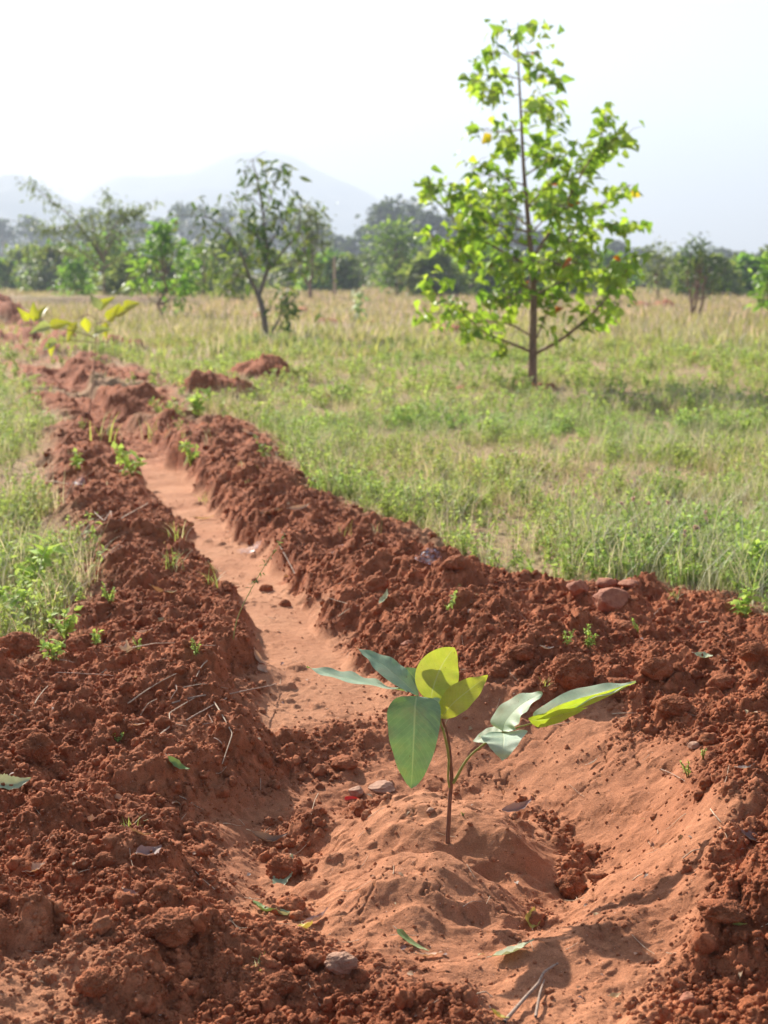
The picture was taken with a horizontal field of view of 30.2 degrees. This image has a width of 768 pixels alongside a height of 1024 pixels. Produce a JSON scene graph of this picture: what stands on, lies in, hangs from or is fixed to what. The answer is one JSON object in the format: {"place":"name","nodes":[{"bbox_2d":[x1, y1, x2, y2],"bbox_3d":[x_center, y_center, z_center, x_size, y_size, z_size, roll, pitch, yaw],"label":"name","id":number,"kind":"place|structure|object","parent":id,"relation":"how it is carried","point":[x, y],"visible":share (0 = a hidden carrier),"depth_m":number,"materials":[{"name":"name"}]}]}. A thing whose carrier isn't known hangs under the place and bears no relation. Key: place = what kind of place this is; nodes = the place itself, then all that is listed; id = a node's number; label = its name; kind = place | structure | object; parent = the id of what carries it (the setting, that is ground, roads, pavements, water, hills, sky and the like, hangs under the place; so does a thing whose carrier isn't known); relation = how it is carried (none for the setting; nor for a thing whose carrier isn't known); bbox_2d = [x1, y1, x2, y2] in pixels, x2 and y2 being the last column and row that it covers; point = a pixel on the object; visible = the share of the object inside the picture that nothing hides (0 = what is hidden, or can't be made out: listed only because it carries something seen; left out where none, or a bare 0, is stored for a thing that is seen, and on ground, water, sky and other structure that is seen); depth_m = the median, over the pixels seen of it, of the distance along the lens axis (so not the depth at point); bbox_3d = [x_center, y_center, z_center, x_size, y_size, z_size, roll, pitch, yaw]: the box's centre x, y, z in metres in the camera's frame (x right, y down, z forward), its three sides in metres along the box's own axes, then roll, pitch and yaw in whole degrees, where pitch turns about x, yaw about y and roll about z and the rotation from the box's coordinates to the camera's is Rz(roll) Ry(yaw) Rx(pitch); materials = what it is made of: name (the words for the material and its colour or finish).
{"place":"outdoors","nodes":[
{"label":"outdoors","id":0,"kind":"place"},
{"bbox_2d":[0,151,413,273],"bbox_3d":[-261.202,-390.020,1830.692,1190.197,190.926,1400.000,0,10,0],"label":"hills","id":1,"kind":"structure","parent":0,"point":[212,182],"depth_m":1951.46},
{"bbox_2d":[0,274,767,1023],"bbox_3d":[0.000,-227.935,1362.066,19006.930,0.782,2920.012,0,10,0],"label":"ground","id":2,"kind":"structure","parent":0,"point":[166,478],"depth_m":3.03,"materials":[{"name":"red soil"}]},
{"bbox_2d":[0,217,25,258],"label":"distant tree","id":3,"kind":"object","parent":2,"relation":"on","point":[8,234],"visible":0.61,"depth_m":284.00,"materials":[{"name":"grey plant"}]},
{"bbox_2d":[0,257,27,290],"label":"shrub","id":4,"kind":"object","parent":2,"relation":"on","point":[5,273],"visible":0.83,"depth_m":82.25,"materials":[{"name":"green plant"}]},
{"bbox_2d":[0,773,30,789],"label":"fallen leaf","id":5,"kind":"object","parent":2,"relation":"on","point":[16,782],"visible":0.99,"depth_m":2.65,"materials":[{"name":"plant"}]},
{"bbox_2d":[0,631,44,659],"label":"soil clod","id":6,"kind":"object","parent":2,"relation":"on","point":[21,645],"visible":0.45,"depth_m":3.66,"materials":[{"name":"soil"}]},
{"bbox_2d":[6,582,41,621],"bbox_3d":[-1.047,0.271,4.146,0.102,0.142,0.122,-5,11,-28],"label":"seedling","id":7,"kind":"object","parent":2,"relation":"on","point":[20,594],"visible":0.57,"depth_m":4.14,"materials":[{"name":"green plant"}]},
{"bbox_2d":[7,214,55,250],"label":"distant tree","id":8,"kind":"object","parent":2,"relation":"on","point":[22,233],"visible":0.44,"depth_m":293.57,"materials":[{"name":"green plant"}]},
{"bbox_2d":[0,241,62,288],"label":"scrub bush","id":9,"kind":"object","parent":2,"relation":"on","point":[18,255],"visible":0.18,"depth_m":93.70,"materials":[{"name":"green plant"}]},
{"bbox_2d":[14,732,53,763],"bbox_3d":[-0.697,0.476,2.827,0.074,0.076,0.068,-8,12,-39],"label":"soil clod","id":10,"kind":"object","parent":2,"relation":"on","point":[33,747],"visible":0.86,"depth_m":2.81,"materials":[{"name":"soil"}]},
{"bbox_2d":[16,532,69,595],"bbox_3d":[-1.080,0.182,4.500,0.179,0.235,0.129,-3,10,-19],"label":"seedling","id":11,"kind":"object","parent":2,"relation":"on","point":[51,549],"visible":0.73,"depth_m":4.49,"materials":[{"name":"green plant"}]},
{"bbox_2d":[13,239,81,289],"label":"scrub bush","id":12,"kind":"object","parent":2,"relation":"on","point":[50,262],"visible":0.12,"depth_m":79.42,"materials":[{"name":"green plant"}]},
{"bbox_2d":[10,240,93,292],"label":"spreading shrub","id":13,"kind":"object","parent":2,"relation":"on","point":[40,278],"visible":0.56,"depth_m":73.95,"materials":[{"name":"green plant"}]},
{"bbox_2d":[39,633,65,660],"bbox_3d":[-0.812,0.334,3.477,0.071,0.071,0.047,-1,10,-7],"label":"seedling","id":14,"kind":"object","parent":2,"relation":"on","point":[54,648],"visible":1,"depth_m":3.48,"materials":[{"name":"green plant"}]},
{"bbox_2d":[46,605,83,639],"bbox_3d":[-0.843,0.289,3.757,0.112,0.105,0.077,0,10,0],"label":"seedling","id":15,"kind":"object","parent":2,"relation":"on","point":[68,624],"visible":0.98,"depth_m":3.75,"materials":[{"name":"green plant"}]},
{"bbox_2d":[47,252,98,296],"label":"shrub","id":16,"kind":"object","parent":2,"relation":"on","point":[76,267],"visible":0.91,"depth_m":47.80,"materials":[{"name":"green plant"}]},
{"bbox_2d":[17,295,140,411],"bbox_3d":[-2.217,-1.143,10.396,0.885,0.875,0.216,0,10,-2],"label":"yellow sapling","id":17,"kind":"object","parent":2,"relation":"on","point":[35,314],"visible":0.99,"depth_m":10.35,"materials":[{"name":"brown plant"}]},
{"bbox_2d":[66,636,92,652],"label":"soil clod","id":18,"kind":"object","parent":2,"relation":"on","point":[78,643],"visible":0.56,"depth_m":3.62,"materials":[{"name":"soil"}]},
{"bbox_2d":[74,685,94,700],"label":"soil clod","id":19,"kind":"object","parent":2,"relation":"on","point":[84,692],"visible":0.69,"depth_m":3.12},
{"bbox_2d":[74,965,116,997],"bbox_3d":[-0.399,0.655,1.982,0.064,0.039,0.058,-1,10,-5],"label":"soil clod","id":20,"kind":"object","parent":2,"relation":"on","point":[95,981],"visible":1,"depth_m":1.96,"materials":[{"name":"soil"}]},
{"bbox_2d":[70,202,126,250],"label":"distant tree","id":21,"kind":"object","parent":2,"relation":"on","point":[101,220],"visible":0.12,"depth_m":283.51,"materials":[{"name":"green plant"}]},
{"bbox_2d":[3,176,199,294],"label":"wispy tree","id":22,"kind":"object","parent":2,"relation":"on","point":[96,241],"visible":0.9,"depth_m":51.11,"materials":[{"name":"green plant"}]},
{"bbox_2d":[67,227,140,293],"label":"sunlit shrub","id":23,"kind":"object","parent":2,"relation":"on","point":[113,252],"visible":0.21,"depth_m":61.87,"materials":[{"name":"green plant"}]},
{"bbox_2d":[95,851,116,866],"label":"soil clod","id":24,"kind":"object","parent":2,"relation":"on","point":[108,859],"visible":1,"depth_m":2.32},
{"bbox_2d":[94,206,146,255],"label":"distant tree","id":25,"kind":"object","parent":2,"relation":"on","point":[114,216],"visible":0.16,"depth_m":279.19,"materials":[{"name":"green plant"}]},
{"bbox_2d":[111,440,147,476],"bbox_3d":[-1.233,-0.254,6.900,0.173,0.188,0.138,0,10,0],"label":"seedling","id":26,"kind":"object","parent":2,"relation":"on","point":[124,459],"visible":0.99,"depth_m":6.89,"materials":[{"name":"green plant"}]},
{"bbox_2d":[106,249,159,295],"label":"shrub","id":27,"kind":"object","parent":2,"relation":"on","point":[126,274],"visible":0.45,"depth_m":50.14,"materials":[{"name":"green plant"}]},
{"bbox_2d":[90,254,179,295],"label":"scrub bush","id":28,"kind":"object","parent":2,"relation":"on","point":[99,282],"visible":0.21,"depth_m":57.51,"materials":[{"name":"green plant"}]},
{"bbox_2d":[122,214,158,256],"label":"distant tree","id":29,"kind":"object","parent":2,"relation":"on","point":[143,225],"visible":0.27,"depth_m":293.35,"materials":[{"name":"green plant"}]},
{"bbox_2d":[153,715,172,729],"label":"soil clod","id":30,"kind":"object","parent":2,"relation":"on","point":[162,722],"visible":0.95,"depth_m":2.98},
{"bbox_2d":[122,218,209,316],"bbox_3d":[-5.062,-5.652,33.276,2.046,2.382,2.023,0,10,0],"label":"leafy shrub","id":31,"kind":"object","parent":2,"relation":"on","point":[162,231],"visible":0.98,"depth_m":32.94,"materials":[{"name":"green plant"}]},
{"bbox_2d":[139,907,196,948],"bbox_3d":[-0.315,0.617,2.113,0.081,0.049,0.082,6,11,30],"label":"soil clod","id":32,"kind":"object","parent":2,"relation":"on","point":[173,928],"visible":0.95,"depth_m":2.09,"materials":[{"name":"soil"}]},
{"bbox_2d":[150,258,198,294],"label":"scrub bush","id":33,"kind":"object","parent":2,"relation":"on","point":[170,275],"visible":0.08,"depth_m":66.34,"materials":[{"name":"green plant"}]},
{"bbox_2d":[155,201,206,256],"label":"distant tree","id":34,"kind":"object","parent":2,"relation":"on","point":[183,210],"visible":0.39,"depth_m":293.04,"materials":[{"name":"green plant"}]},
{"bbox_2d":[178,439,199,464],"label":"seedling","id":35,"kind":"object","parent":2,"relation":"on","point":[189,452],"visible":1,"depth_m":7.17,"materials":[{"name":"green plant"}]},
{"bbox_2d":[174,238,227,298],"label":"shrub","id":36,"kind":"object","parent":2,"relation":"on","point":[212,264],"visible":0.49,"depth_m":56.65,"materials":[{"name":"green plant"}]},
{"bbox_2d":[185,387,220,415],"bbox_3d":[-1.272,-0.751,9.740,0.247,0.214,0.204,8,12,39],"label":"seedling","id":37,"kind":"object","parent":2,"relation":"on","point":[194,399],"visible":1,"depth_m":9.73,"materials":[{"name":"green plant"}]},
{"bbox_2d":[173,248,232,292],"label":"scrub bush","id":38,"kind":"object","parent":2,"relation":"on","point":[211,289],"visible":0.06,"depth_m":71.27,"materials":[{"name":"green plant"}]},
{"bbox_2d":[176,203,235,261],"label":"distant tree","id":39,"kind":"object","parent":2,"relation":"on","point":[196,231],"visible":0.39,"depth_m":283.90,"materials":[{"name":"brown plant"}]},
{"bbox_2d":[207,202,245,241],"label":"distant tree","id":40,"kind":"object","parent":2,"relation":"on","point":[223,219],"visible":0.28,"depth_m":293.06,"materials":[{"name":"green plant"}]},
{"bbox_2d":[198,234,268,291],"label":"scrub bush","id":41,"kind":"object","parent":2,"relation":"on","point":[243,249],"visible":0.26,"depth_m":72.58,"materials":[{"name":"green plant"}]},
{"bbox_2d":[212,253,261,300],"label":"shrub","id":42,"kind":"object","parent":2,"relation":"on","point":[237,263],"visible":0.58,"depth_m":51.90,"materials":[{"name":"green plant"}]},
{"bbox_2d":[166,151,333,336],"bbox_3d":[-2.012,-3.938,21.656,2.519,3.036,1.752,4,10,23],"label":"forked tree","id":43,"kind":"object","parent":2,"relation":"on","point":[264,246],"visible":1,"depth_m":21.61,"materials":[{"name":"green plant"}]},
{"bbox_2d":[237,248,292,287],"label":"scrub bush","id":44,"kind":"object","parent":2,"relation":"on","point":[270,280],"visible":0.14,"depth_m":97.98,"materials":[{"name":"green plant"}]},
{"bbox_2d":[248,209,294,275],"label":"distant tree","id":45,"kind":"object","parent":2,"relation":"on","point":[271,234],"visible":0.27,"depth_m":283.88,"materials":[{"name":"green plant"}]},
{"bbox_2d":[261,970,295,995],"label":"soil clod","id":46,"kind":"object","parent":2,"relation":"on","point":[284,982],"visible":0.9,"depth_m":2.04,"materials":[{"name":"soil"}]},
{"bbox_2d":[265,854,303,879],"bbox_3d":[-0.182,0.659,2.613,0.073,0.062,0.068,-3,10,-15],"label":"soil clod","id":47,"kind":"object","parent":2,"relation":"on","point":[281,866],"visible":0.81,"depth_m":2.59,"materials":[{"name":"soil"}]},
{"bbox_2d":[276,896,305,910],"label":"soil clod","id":48,"kind":"object","parent":2,"relation":"on","point":[288,903],"visible":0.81,"depth_m":2.39,"materials":[{"name":"soil"}]},
{"bbox_2d":[269,253,325,288],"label":"scrub bush","id":49,"kind":"object","parent":2,"relation":"on","point":[279,272],"visible":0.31,"depth_m":89.35,"materials":[{"name":"green plant"}]},
{"bbox_2d":[273,198,343,299],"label":"loose tree","id":50,"kind":"object","parent":2,"relation":"on","point":[311,233],"visible":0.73,"depth_m":53.43,"materials":[{"name":"green plant"}]},
{"bbox_2d":[291,245,364,291],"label":"scrub bush","id":51,"kind":"object","parent":2,"relation":"on","point":[328,268],"visible":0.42,"depth_m":75.34,"materials":[{"name":"green plant"}]},
{"bbox_2d":[324,951,358,974],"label":"stone","id":52,"kind":"object","parent":2,"relation":"on","point":[340,963],"visible":1,"depth_m":2.08,"materials":[{"name":"stone"}]},
{"bbox_2d":[330,754,357,770],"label":"soil clod","id":53,"kind":"object","parent":2,"relation":"on","point":[342,762],"visible":1,"depth_m":3.11,"materials":[{"name":"soil"}]},
{"bbox_2d":[323,252,371,292],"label":"shrub","id":54,"kind":"object","parent":2,"relation":"on","point":[345,264],"visible":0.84,"depth_m":74.12,"materials":[{"name":"green plant"}]},
{"bbox_2d":[350,288,368,320],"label":"silvery plant","id":55,"kind":"object","parent":2,"relation":"on","point":[357,304],"visible":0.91,"depth_m":29.12,"materials":[{"name":"green plant"}]},
{"bbox_2d":[338,225,382,278],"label":"distant tree","id":56,"kind":"object","parent":2,"relation":"on","point":[354,241],"visible":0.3,"depth_m":205.51,"materials":[{"name":"green plant"}]},
{"bbox_2d":[351,248,393,287],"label":"scrub bush","id":57,"kind":"object","parent":2,"relation":"on","point":[366,258],"visible":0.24,"depth_m":95.83,"materials":[{"name":"green plant"}]},
{"bbox_2d":[364,574,389,592],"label":"soil clod","id":58,"kind":"object","parent":2,"relation":"on","point":[374,583],"visible":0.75,"depth_m":4.17,"materials":[{"name":"soil"}]},
{"bbox_2d":[1,452,757,1017],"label":"litter","id":59,"kind":"object","parent":2,"relation":"on","point":[407,812],"visible":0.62,"depth_m":2.40,"materials":[{"name":"brown plant"}]},
{"bbox_2d":[368,780,394,793],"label":"stone","id":60,"kind":"object","parent":2,"relation":"on","point":[381,787],"visible":0.98,"depth_m":3.03,"materials":[{"name":"stone"}]},
{"bbox_2d":[0,403,767,1023],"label":"soil crumbs","id":61,"kind":"object","parent":2,"relation":"on","point":[142,1005],"visible":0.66,"depth_m":2.61,"materials":[{"name":"soil"}]},
{"bbox_2d":[338,208,429,295],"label":"dense tree","id":62,"kind":"object","parent":2,"relation":"on","point":[399,254],"visible":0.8,"depth_m":62.02,"materials":[{"name":"green plant"}]},
{"bbox_2d":[350,194,421,271],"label":"distant tree","id":63,"kind":"object","parent":2,"relation":"on","point":[380,212],"visible":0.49,"depth_m":195.24,"materials":[{"name":"green plant"}]},
{"bbox_2d":[12,444,766,1023],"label":"straw litter","id":64,"kind":"object","parent":2,"relation":"on","point":[362,832],"visible":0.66,"depth_m":2.54,"materials":[{"name":"plant"}]},
{"bbox_2d":[376,194,443,253],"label":"distant tree","id":65,"kind":"object","parent":2,"relation":"on","point":[411,211],"visible":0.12,"depth_m":200.30,"materials":[{"name":"green plant"}]},
{"bbox_2d":[403,204,453,259],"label":"distant tree","id":66,"kind":"object","parent":2,"relation":"on","point":[433,220],"visible":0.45,"depth_m":195.11,"materials":[{"name":"green plant"}]},
{"bbox_2d":[392,245,477,297],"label":"scrub bush","id":67,"kind":"object","parent":2,"relation":"on","point":[419,267],"visible":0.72,"depth_m":59.08,"materials":[{"name":"green plant"}]},
{"bbox_2d":[443,554,465,570],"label":"soil clod","id":68,"kind":"object","parent":2,"relation":"on","point":[456,562],"visible":1,"depth_m":4.15,"materials":[{"name":"soil"}]},
{"bbox_2d":[443,252,498,294],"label":"shrub","id":69,"kind":"object","parent":2,"relation":"on","point":[472,278],"visible":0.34,"depth_m":62.30,"materials":[{"name":"green plant"}]},
{"bbox_2d":[307,647,635,843],"bbox_3d":[0.160,0.422,2.539,0.592,0.368,0.140,0,10,0],"label":"sapling","id":70,"kind":"object","parent":2,"relation":"on","point":[416,722],"visible":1,"depth_m":2.52,"materials":[{"name":"plant"}]},
{"bbox_2d":[446,189,523,261],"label":"distant tree","id":71,"kind":"object","parent":2,"relation":"on","point":[498,230],"visible":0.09,"depth_m":185.71,"materials":[{"name":"green plant"}]},
{"bbox_2d":[488,664,508,678],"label":"soil clod","id":72,"kind":"object","parent":2,"relation":"on","point":[498,671],"visible":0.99,"depth_m":3.29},
{"bbox_2d":[471,255,537,295],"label":"scrub bush","id":73,"kind":"object","parent":2,"relation":"on","point":[527,278],"visible":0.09,"depth_m":62.73,"materials":[{"name":"green plant"}]},
{"bbox_2d":[487,210,527,256],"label":"distant tree","id":74,"kind":"object","parent":2,"relation":"on","point":[519,216],"visible":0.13,"depth_m":205.69,"materials":[{"name":"green plant"}]},
{"bbox_2d":[505,643,535,660],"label":"soil clod","id":75,"kind":"object","parent":2,"relation":"on","point":[522,651],"visible":1,"depth_m":3.34,"materials":[{"name":"soil"}]},
{"bbox_2d":[502,962,558,1022],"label":"dry twig","id":76,"kind":"object","parent":2,"relation":"on","point":[521,1001],"visible":1,"depth_m":2.04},
{"bbox_2d":[406,19,656,384],"bbox_3d":[1.325,-2.631,12.287,2.277,3.160,2.116,0,10,0],"label":"young tree","id":77,"kind":"object","parent":2,"relation":"on","point":[548,203],"visible":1,"depth_m":12.19,"materials":[{"name":"green plant"}]},
{"bbox_2d":[520,238,602,295],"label":"scrub bush","id":78,"kind":"object","parent":2,"relation":"on","point":[592,263],"visible":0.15,"depth_m":61.98,"materials":[{"name":"green plant"}]},
{"bbox_2d":[554,874,586,899],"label":"soil clod","id":79,"kind":"object","parent":2,"relation":"on","point":[571,887],"visible":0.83,"depth_m":2.54,"materials":[{"name":"soil"}]},
{"bbox_2d":[550,652,594,690],"bbox_3d":[0.429,0.363,3.214,0.106,0.094,0.103,-1,10,-8],"label":"soil clod","id":80,"kind":"object","parent":2,"relation":"on","point":[570,671],"visible":0.9,"depth_m":3.18,"materials":[{"name":"soil"}]},
{"bbox_2d":[566,579,588,596],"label":"rock","id":81,"kind":"object","parent":2,"relation":"on","point":[576,588],"visible":1,"depth_m":4.07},
{"bbox_2d":[592,588,629,612],"bbox_3d":[0.634,0.248,3.962,0.107,0.076,0.096,2,10,12],"label":"rock","id":82,"kind":"object","parent":2,"relation":"on","point":[605,600],"visible":0.91,"depth_m":3.93,"materials":[{"name":"stone"}]},
{"bbox_2d":[592,249,644,286],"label":"scrub bush","id":83,"kind":"object","parent":2,"relation":"on","point":[608,256],"visible":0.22,"depth_m":94.47,"materials":[{"name":"green plant"}]},
{"bbox_2d":[605,677,637,700],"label":"soil clod","id":84,"kind":"object","parent":2,"relation":"on","point":[629,688],"visible":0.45,"depth_m":3.19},
{"bbox_2d":[602,239,641,263],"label":"distant tree","id":85,"kind":"object","parent":2,"relation":"on","point":[616,246],"visible":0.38,"depth_m":215.48,"materials":[{"name":"grey plant"}]},
{"bbox_2d":[640,657,673,680],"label":"soil clod","id":86,"kind":"object","parent":2,"relation":"on","point":[658,668],"visible":1,"depth_m":3.17,"materials":[{"name":"soil"}]},
{"bbox_2d":[635,236,681,300],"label":"slim tree","id":87,"kind":"object","parent":2,"relation":"on","point":[659,258],"visible":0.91,"depth_m":51.80,"materials":[{"name":"green plant"}]},
{"bbox_2d":[645,252,688,289],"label":"scrub bush","id":88,"kind":"object","parent":2,"relation":"on","point":[670,282],"visible":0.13,"depth_m":79.78,"materials":[{"name":"green plant"}]},
{"bbox_2d":[655,694,691,719],"bbox_3d":[0.616,0.418,3.024,0.078,0.056,0.071,1,10,8],"label":"soil clod","id":89,"kind":"object","parent":2,"relation":"on","point":[669,706],"visible":0.93,"depth_m":3.00,"materials":[{"name":"soil"}]},
{"bbox_2d":[656,232,746,314],"bbox_3d":[7.505,-5.645,33.869,2.140,2.022,1.760,-4,10,-22],"label":"tree","id":90,"kind":"object","parent":2,"relation":"on","point":[698,268],"visible":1,"depth_m":33.65,"materials":[{"name":"green plant"}]},
{"bbox_2d":[668,251,748,296],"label":"scrub bush","id":91,"kind":"object","parent":2,"relation":"on","point":[735,287],"visible":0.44,"depth_m":60.36,"materials":[{"name":"green plant"}]},
{"bbox_2d":[706,673,735,690],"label":"soil clod","id":92,"kind":"object","parent":2,"relation":"on","point":[723,682],"visible":0.9,"depth_m":3.10,"materials":[{"name":"soil"}]},
{"bbox_2d":[697,898,748,923],"bbox_3d":[0.506,0.595,2.119,0.075,0.031,0.070,-2,10,-11],"label":"soil clod","id":93,"kind":"object","parent":2,"relation":"on","point":[733,911],"visible":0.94,"depth_m":2.10,"materials":[{"name":"soil"}]},
{"bbox_2d":[709,253,767,294],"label":"scrub bush","id":94,"kind":"object","parent":2,"relation":"on","point":[748,260],"visible":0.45,"depth_m":63.54,"materials":[{"name":"green plant"}]},
{"bbox_2d":[728,581,762,617],"bbox_3d":[1.015,0.255,4.007,0.118,0.112,0.070,-6,11,-31],"label":"seedling","id":95,"kind":"object","parent":2,"relation":"on","point":[745,610],"visible":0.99,"depth_m":4.00,"materials":[{"name":"green plant"}]},
{"bbox_2d":[735,641,767,661],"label":"soil clod","id":96,"kind":"object","parent":2,"relation":"on","point":[755,651],"visible":1,"depth_m":3.14,"materials":[{"name":"soil"}]},
{"bbox_2d":[736,535,767,566],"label":"seedling","id":97,"kind":"object","parent":2,"relation":"on","point":[764,543],"visible":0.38,"depth_m":4.56,"materials":[{"name":"green plant"}]},
{"bbox_2d":[742,251,767,311],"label":"shrub","id":98,"kind":"object","parent":2,"relation":"on","point":[762,277],"visible":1,"depth_m":28.38,"materials":[{"name":"green plant"}]},
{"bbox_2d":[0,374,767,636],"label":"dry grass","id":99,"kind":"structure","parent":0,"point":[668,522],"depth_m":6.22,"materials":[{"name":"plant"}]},
{"bbox_2d":[0,285,767,359],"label":"grass","id":100,"kind":"structure","parent":0,"point":[406,303],"depth_m":27.24,"materials":[{"name":"plant"}]},
{"bbox_2d":[0,322,767,440],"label":"grass","id":101,"kind":"structure","parent":0,"point":[403,359],"depth_m":13.39,"materials":[{"name":"plant"}]},
{"bbox_2d":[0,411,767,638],"bbox_3d":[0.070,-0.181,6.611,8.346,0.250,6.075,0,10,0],"label":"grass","id":102,"kind":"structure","parent":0,"point":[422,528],"depth_m":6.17,"materials":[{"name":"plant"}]},
{"bbox_2d":[0,0,767,260],"label":"sky","id":103,"kind":"structure","parent":0,"point":[368,95],"materials":[{"name":"white"}]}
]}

